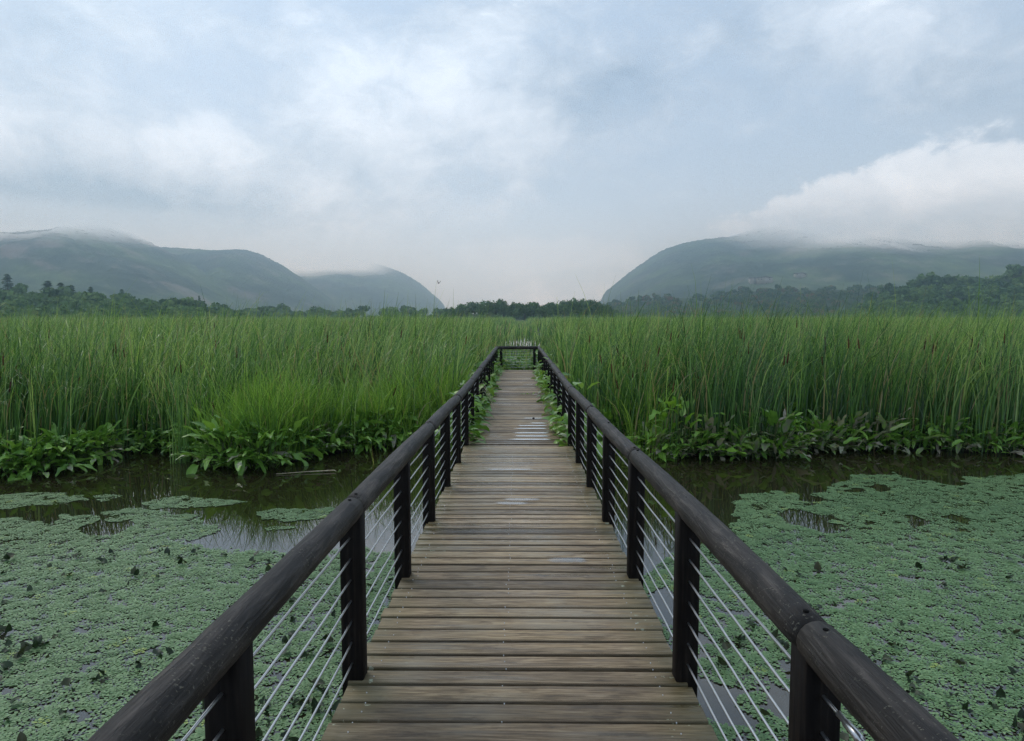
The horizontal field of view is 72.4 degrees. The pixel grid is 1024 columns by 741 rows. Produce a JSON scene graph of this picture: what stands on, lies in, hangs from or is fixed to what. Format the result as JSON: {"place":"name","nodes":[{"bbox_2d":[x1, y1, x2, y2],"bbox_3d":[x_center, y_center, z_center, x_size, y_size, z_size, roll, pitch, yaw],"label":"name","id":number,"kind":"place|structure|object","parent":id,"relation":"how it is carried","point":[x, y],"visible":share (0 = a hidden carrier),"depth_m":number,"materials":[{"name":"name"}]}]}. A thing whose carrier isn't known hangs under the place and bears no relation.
{"place":"outdoors","nodes":[
{"label":"outdoors","id":0,"kind":"place"},
{"bbox_2d":[0,233,240,309],"bbox_3d":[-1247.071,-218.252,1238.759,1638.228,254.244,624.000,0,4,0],"label":"mountain","id":1,"kind":"structure","parent":0,"point":[106,266],"depth_m":1178.35,"materials":[{"name":"green plant"}]},
{"bbox_2d":[160,247,343,311],"bbox_3d":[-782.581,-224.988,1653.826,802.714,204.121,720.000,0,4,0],"label":"mountain","id":2,"kind":"structure","parent":0,"point":[243,276],"depth_m":1659.67,"materials":[{"name":"green plant"}]},
{"bbox_2d":[298,268,444,316],"bbox_3d":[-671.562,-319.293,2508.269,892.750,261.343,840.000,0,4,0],"label":"mountain","id":3,"kind":"structure","parent":0,"point":[359,289],"depth_m":2362.93,"materials":[{"name":"green plant"}]},
{"bbox_2d":[0,326,1023,740],"bbox_3d":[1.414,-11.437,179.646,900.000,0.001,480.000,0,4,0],"label":"water","id":4,"kind":"structure","parent":0,"point":[716,486],"depth_m":8.02,"materials":[{"name":"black liquid"}]},
{"bbox_2d":[158,352,202,463],"bbox_3d":[-5.428,0.567,11.306,0.870,2.039,0.855,4,6,44],"label":"cattail clump","id":5,"kind":"object","parent":4,"relation":"in","point":[180,433],"visible":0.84,"depth_m":11.26,"materials":[{"name":"green plant"}]},
{"bbox_2d":[0,492,394,740],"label":"floating leaves","id":6,"kind":"object","parent":4,"relation":"on","point":[88,687],"visible":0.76,"depth_m":5.58,"materials":[{"name":"green plant"}]},
{"bbox_2d":[0,547,393,740],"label":"curled leaves","id":7,"kind":"object","parent":6,"relation":"on","point":[26,646],"visible":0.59,"depth_m":4.85,"materials":[{"name":"green plant"}]},
{"bbox_2d":[279,470,335,473],"bbox_3d":[-3.092,1.527,10.548,0.881,0.022,0.079,-1,4,-9],"label":"floating straw","id":8,"kind":"object","parent":4,"relation":"on","point":[309,471],"visible":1,"depth_m":10.57,"materials":[{"name":"grey plant"}]},
{"bbox_2d":[679,413,740,456],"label":"broadleaf plant","id":9,"kind":"object","parent":4,"relation":"on","point":[709,424],"visible":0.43,"depth_m":11.73,"materials":[{"name":"green plant"}]},
{"bbox_2d":[643,472,1023,740],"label":"floating leaves","id":10,"kind":"object","parent":4,"relation":"on","point":[858,625],"visible":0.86,"depth_m":6.01,"materials":[{"name":"green plant"}]},
{"bbox_2d":[708,552,1023,740],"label":"curled leaves","id":11,"kind":"object","parent":10,"relation":"on","point":[1000,692],"visible":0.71,"depth_m":4.74,"materials":[{"name":"green plant"}]},
{"bbox_2d":[822,407,888,450],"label":"broadleaf plant","id":12,"kind":"object","parent":4,"relation":"on","point":[858,418],"visible":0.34,"depth_m":12.29,"materials":[{"name":"green plant"}]},
{"bbox_2d":[923,412,978,449],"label":"broadleaf plant","id":13,"kind":"object","parent":4,"relation":"on","point":[960,422],"visible":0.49,"depth_m":12.23,"materials":[{"name":"green plant"}]},
{"bbox_2d":[0,320,1023,473],"bbox_3d":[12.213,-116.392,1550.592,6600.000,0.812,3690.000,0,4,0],"label":"ground","id":14,"kind":"structure","parent":0,"point":[916,447],"depth_m":12.34,"materials":[{"name":"brown soil"}]},
{"bbox_2d":[0,274,13,290],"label":"conifer tree","id":15,"kind":"object","parent":14,"relation":"on","point":[7,278],"visible":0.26,"depth_m":390.93,"materials":[{"name":"green plant"}]},
{"bbox_2d":[0,426,28,471],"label":"broadleaf plant","id":16,"kind":"object","parent":14,"relation":"on","point":[3,436],"visible":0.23,"depth_m":10.83,"materials":[{"name":"green plant"}]},
{"bbox_2d":[37,281,52,293],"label":"conifer tree","id":17,"kind":"object","parent":14,"relation":"on","point":[46,284],"visible":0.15,"depth_m":388.91,"materials":[{"name":"green plant"}]},
{"bbox_2d":[0,433,91,480],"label":"broadleaf plant","id":18,"kind":"object","parent":14,"relation":"on","point":[12,446],"visible":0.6,"depth_m":10.44,"materials":[{"name":"green plant"}]},
{"bbox_2d":[14,422,122,476],"bbox_3d":[-6.995,1.261,10.952,1.545,0.868,1.474,4,6,44],"label":"broadleaf plant","id":19,"kind":"object","parent":14,"relation":"on","point":[86,463],"visible":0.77,"depth_m":10.76,"materials":[{"name":"green plant"}]},
{"bbox_2d":[53,420,140,468],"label":"broadleaf plant","id":20,"kind":"object","parent":14,"relation":"on","point":[108,427],"visible":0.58,"depth_m":11.34,"materials":[{"name":"green plant"}]},
{"bbox_2d":[107,408,159,451],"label":"broadleaf plant","id":21,"kind":"object","parent":14,"relation":"on","point":[139,415],"visible":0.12,"depth_m":12.34,"materials":[{"name":"green plant"}]},
{"bbox_2d":[131,408,176,450],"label":"broadleaf plant","id":22,"kind":"object","parent":14,"relation":"on","point":[152,439],"visible":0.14,"depth_m":12.35,"materials":[{"name":"green plant"}]},
{"bbox_2d":[160,416,218,456],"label":"broadleaf plant","id":23,"kind":"object","parent":14,"relation":"on","point":[193,438],"visible":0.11,"depth_m":11.71,"materials":[{"name":"green plant"}]},
{"bbox_2d":[176,407,264,474],"bbox_3d":[-4.563,1.091,11.189,1.609,1.139,1.743,1,4,12],"label":"broadleaf plant","id":24,"kind":"object","parent":14,"relation":"on","point":[212,429],"visible":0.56,"depth_m":10.87,"materials":[{"name":"green plant"}]},
{"bbox_2d":[0,414,452,479],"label":"bank foliage","id":25,"kind":"object","parent":14,"relation":"on","point":[24,472],"visible":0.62,"depth_m":11.49,"materials":[{"name":"green plant"}]},
{"bbox_2d":[0,280,524,474],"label":"reeds","id":26,"kind":"object","parent":14,"relation":"on","point":[76,373],"visible":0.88,"depth_m":14.39,"materials":[{"name":"green plant"}]},
{"bbox_2d":[212,415,322,475],"bbox_3d":[-3.998,1.186,11.100,1.622,1.064,1.491,3,5,31],"label":"broadleaf plant","id":27,"kind":"object","parent":14,"relation":"on","point":[297,455],"visible":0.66,"depth_m":10.91,"materials":[{"name":"green plant"}]},
{"bbox_2d":[281,423,339,459],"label":"broadleaf plant","id":28,"kind":"object","parent":14,"relation":"on","point":[302,437],"visible":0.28,"depth_m":11.65,"materials":[{"name":"green plant"}]},
{"bbox_2d":[305,416,356,451],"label":"broadleaf plant","id":29,"kind":"object","parent":14,"relation":"on","point":[336,429],"visible":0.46,"depth_m":12.00,"materials":[{"name":"green plant"}]},
{"bbox_2d":[327,407,392,450],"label":"broadleaf plant","id":30,"kind":"object","parent":14,"relation":"on","point":[366,424],"visible":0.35,"depth_m":12.32,"materials":[{"name":"green plant"}]},
{"bbox_2d":[361,394,421,447],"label":"broadleaf plant","id":31,"kind":"object","parent":14,"relation":"on","point":[396,419],"visible":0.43,"depth_m":12.55,"materials":[{"name":"green plant"}]},
{"bbox_2d":[392,401,434,432],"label":"broadleaf plant","id":32,"kind":"object","parent":14,"relation":"on","point":[412,413],"visible":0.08,"depth_m":12.88,"materials":[{"name":"green plant"}]},
{"bbox_2d":[230,301,620,320],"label":"distant wood","id":33,"kind":"object","parent":14,"relation":"on","point":[319,310],"visible":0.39,"depth_m":473.78,"materials":[{"name":"green plant"}]},
{"bbox_2d":[159,343,697,466],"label":"marsh grass","id":34,"kind":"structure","parent":14,"relation":"on","point":[302,408],"depth_m":12.10,"materials":[{"name":"green plant"}]},
{"bbox_2d":[445,307,455,316],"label":"broadleaf tree","id":35,"kind":"object","parent":14,"relation":"on","point":[451,312],"visible":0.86,"depth_m":377.69,"materials":[{"name":"green plant"}]},
{"bbox_2d":[455,303,469,316],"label":"broadleaf tree","id":36,"kind":"object","parent":14,"relation":"on","point":[459,308],"visible":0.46,"depth_m":367.58,"materials":[{"name":"green plant"}]},
{"bbox_2d":[462,301,481,315],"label":"broadleaf tree","id":37,"kind":"object","parent":14,"relation":"on","point":[473,306],"visible":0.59,"depth_m":357.49,"materials":[{"name":"green plant"}]},
{"bbox_2d":[475,300,497,316],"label":"broadleaf tree","id":38,"kind":"object","parent":14,"relation":"on","point":[491,308],"visible":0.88,"depth_m":347.87,"materials":[{"name":"green plant"}]},
{"bbox_2d":[495,299,508,319],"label":"broadleaf tree","id":39,"kind":"object","parent":14,"relation":"on","point":[502,306],"visible":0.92,"depth_m":348.55,"materials":[{"name":"green plant"}]},
{"bbox_2d":[505,302,516,316],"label":"broadleaf tree","id":40,"kind":"object","parent":14,"relation":"on","point":[511,309],"visible":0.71,"depth_m":342.85,"materials":[{"name":"green plant"}]},
{"bbox_2d":[87,346,958,740],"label":"boardwalk","id":41,"kind":"structure","parent":14,"relation":"on","point":[519,608],"depth_m":3.19,"materials":[{"name":"brown wood"}]},
{"bbox_2d":[435,353,504,450],"bbox_3d":[-0.738,0.218,17.201,1.002,1.071,15.177,0,4,0],"label":"trailing foliage","id":42,"kind":"object","parent":41,"relation":"hanging from","point":[482,404],"visible":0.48,"depth_m":12.34,"materials":[{"name":"green plant"}]},
{"bbox_2d":[479,383,494,410],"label":"vine","id":43,"kind":"object","parent":41,"relation":"on","point":[486,394],"visible":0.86,"depth_m":13.07,"materials":[{"name":"plant"}]},
{"bbox_2d":[491,469,526,469],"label":"puddle","id":44,"kind":"object","parent":41,"relation":"on","point":[508,469],"visible":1,"depth_m":8.05,"materials":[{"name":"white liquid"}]},
{"bbox_2d":[512,425,554,439],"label":"puddle","id":45,"kind":"object","parent":41,"relation":"on","point":[532,432],"visible":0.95,"depth_m":10.95,"materials":[{"name":"liquid"}]},
{"bbox_2d":[484,348,602,458],"bbox_3d":[0.118,0.149,17.598,2.764,1.161,15.986,0,4,0],"label":"trailing foliage","id":46,"kind":"object","parent":41,"relation":"hanging from","point":[560,429],"visible":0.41,"depth_m":12.95,"materials":[{"name":"green plant"}]},
{"bbox_2d":[513,302,536,320],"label":"broadleaf tree","id":47,"kind":"object","parent":14,"relation":"on","point":[526,310],"visible":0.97,"depth_m":327.24,"materials":[{"name":"green plant"}]},
{"bbox_2d":[530,302,539,315],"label":"broadleaf tree","id":48,"kind":"object","parent":14,"relation":"on","point":[537,305],"visible":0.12,"depth_m":352.77,"materials":[{"name":"green plant"}]},
{"bbox_2d":[535,305,552,317],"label":"broadleaf tree","id":49,"kind":"object","parent":14,"relation":"on","point":[542,310],"visible":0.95,"depth_m":315.05,"materials":[{"name":"green plant"}]},
{"bbox_2d":[547,302,555,318],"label":"broadleaf tree","id":50,"kind":"object","parent":14,"relation":"on","point":[551,305],"visible":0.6,"depth_m":358.78,"materials":[{"name":"green plant"}]},
{"bbox_2d":[552,300,572,317],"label":"broadleaf tree","id":51,"kind":"object","parent":14,"relation":"on","point":[562,304],"visible":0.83,"depth_m":343.83,"materials":[{"name":"green plant"}]},
{"bbox_2d":[568,298,588,315],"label":"broadleaf tree","id":52,"kind":"object","parent":14,"relation":"on","point":[576,305],"visible":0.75,"depth_m":347.73,"materials":[{"name":"green plant"}]},
{"bbox_2d":[580,299,601,317],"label":"broadleaf tree","id":53,"kind":"object","parent":14,"relation":"on","point":[593,305],"visible":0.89,"depth_m":344.92,"materials":[{"name":"green plant"}]},
{"bbox_2d":[593,304,607,315],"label":"broadleaf tree","id":54,"kind":"object","parent":14,"relation":"on","point":[601,312],"visible":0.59,"depth_m":349.19,"materials":[{"name":"green plant"}]},
{"bbox_2d":[606,305,614,316],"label":"broadleaf tree","id":55,"kind":"object","parent":14,"relation":"on","point":[610,312],"visible":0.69,"depth_m":353.01,"materials":[{"name":"green plant"}]},
{"bbox_2d":[597,406,634,435],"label":"broadleaf plant","id":56,"kind":"object","parent":14,"relation":"on","point":[608,414],"visible":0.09,"depth_m":12.57,"materials":[{"name":"green plant"}]},
{"bbox_2d":[612,414,650,444],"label":"broadleaf plant","id":57,"kind":"object","parent":14,"relation":"on","point":[617,418],"visible":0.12,"depth_m":12.43,"materials":[{"name":"green plant"}]},
{"bbox_2d":[629,421,688,461],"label":"broadleaf plant","id":58,"kind":"object","parent":14,"relation":"on","point":[658,436],"visible":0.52,"depth_m":11.66,"materials":[{"name":"green plant"}]},
{"bbox_2d":[630,396,746,461],"bbox_3d":[2.922,0.956,11.904,2.011,1.096,1.575,1,5,16],"label":"broadleaf plant","id":59,"kind":"object","parent":14,"relation":"on","point":[663,416],"visible":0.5,"depth_m":11.64,"materials":[{"name":"green plant"}]},
{"bbox_2d":[718,422,772,456],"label":"broadleaf plant","id":60,"kind":"object","parent":14,"relation":"on","point":[740,434],"visible":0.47,"depth_m":11.71,"materials":[{"name":"green plant"}]},
{"bbox_2d":[728,351,771,457],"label":"cattail clump","id":61,"kind":"object","parent":14,"relation":"on","point":[746,423],"visible":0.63,"depth_m":11.72,"materials":[{"name":"green plant"}]},
{"bbox_2d":[515,261,1023,456],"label":"reeds","id":62,"kind":"object","parent":14,"relation":"on","point":[945,366],"visible":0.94,"depth_m":12.91,"materials":[{"name":"green plant"}]},
{"bbox_2d":[735,402,827,461],"bbox_3d":[4.442,1.021,11.868,1.610,0.985,1.938,4,6,43],"label":"broadleaf plant","id":63,"kind":"object","parent":14,"relation":"on","point":[786,425],"visible":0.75,"depth_m":11.63,"materials":[{"name":"green plant"}]},
{"bbox_2d":[586,412,1023,460],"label":"bank foliage","id":64,"kind":"object","parent":14,"relation":"on","point":[958,443],"visible":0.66,"depth_m":12.05,"materials":[{"name":"green plant"}]},
{"bbox_2d":[791,395,833,430],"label":"broadleaf plant","id":65,"kind":"object","parent":14,"relation":"on","point":[794,406],"visible":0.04,"depth_m":13.73,"materials":[{"name":"green plant"}]},
{"bbox_2d":[792,409,865,454],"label":"broadleaf plant","id":66,"kind":"object","parent":14,"relation":"on","point":[824,426],"visible":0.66,"depth_m":12.15,"materials":[{"name":"green plant"}]},
{"bbox_2d":[843,408,948,449],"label":"broadleaf plant","id":67,"kind":"object","parent":14,"relation":"on","point":[889,428],"visible":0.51,"depth_m":12.21,"materials":[{"name":"green plant"}]},
{"bbox_2d":[898,411,954,442],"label":"broadleaf plant","id":68,"kind":"object","parent":14,"relation":"on","point":[915,421],"visible":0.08,"depth_m":12.71,"materials":[{"name":"green plant"}]},
{"bbox_2d":[972,418,1023,444],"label":"broadleaf plant","id":69,"kind":"object","parent":14,"relation":"on","point":[1014,425],"visible":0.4,"depth_m":12.14,"materials":[{"name":"green plant"}]},
{"bbox_2d":[0,0,1023,314],"label":"sky","id":70,"kind":"structure","parent":0,"point":[522,151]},
{"bbox_2d":[612,289,884,318],"bbox_3d":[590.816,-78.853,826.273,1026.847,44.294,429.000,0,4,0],"label":"wooded slope","id":71,"kind":"structure","parent":0,"point":[684,300],"depth_m":843.60,"materials":[{"name":"green plant"}]},
{"bbox_2d":[603,284,905,318],"bbox_3d":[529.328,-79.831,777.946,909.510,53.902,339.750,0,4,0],"label":"distant wood","id":72,"kind":"object","parent":71,"relation":"on","point":[806,294],"visible":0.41,"depth_m":806.69,"materials":[{"name":"green plant"}]},
{"bbox_2d":[601,237,1023,303],"bbox_3d":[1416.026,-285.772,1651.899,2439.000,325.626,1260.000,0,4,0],"label":"mountain","id":73,"kind":"structure","parent":0,"point":[721,262],"depth_m":1441.73,"materials":[{"name":"green plant"}]},
{"bbox_2d":[748,276,755,283],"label":"building","id":74,"kind":"structure","parent":73,"relation":"on","point":[752,280],"depth_m":1276.25,"materials":[{"name":"grey"}]},
{"bbox_2d":[756,276,772,284],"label":"building","id":75,"kind":"structure","parent":73,"relation":"on","point":[764,280],"depth_m":1266.41,"materials":[{"name":"grey"}]},
{"bbox_2d":[793,272,806,278],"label":"building","id":76,"kind":"structure","parent":73,"relation":"on","point":[800,275],"depth_m":1332.01,"materials":[{"name":"grey"}]},
{"bbox_2d":[904,272,1022,307],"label":"wooded slope","id":77,"kind":"structure","parent":0,"point":[951,297],"depth_m":521.59,"materials":[{"name":"green plant"}]},
{"bbox_2d":[841,264,1023,318],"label":"distant wood","id":78,"kind":"object","parent":77,"relation":"on","point":[937,291],"visible":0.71,"depth_m":500.85,"materials":[{"name":"green plant"}]},
{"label":"wooded slope","id":79,"kind":"structure","parent":0,"visible":0},
{"bbox_2d":[0,283,253,318],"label":"distant wood","id":80,"kind":"object","parent":79,"relation":"on","point":[18,297],"visible":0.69,"depth_m":329.19,"materials":[{"name":"green plant"}]}
]}

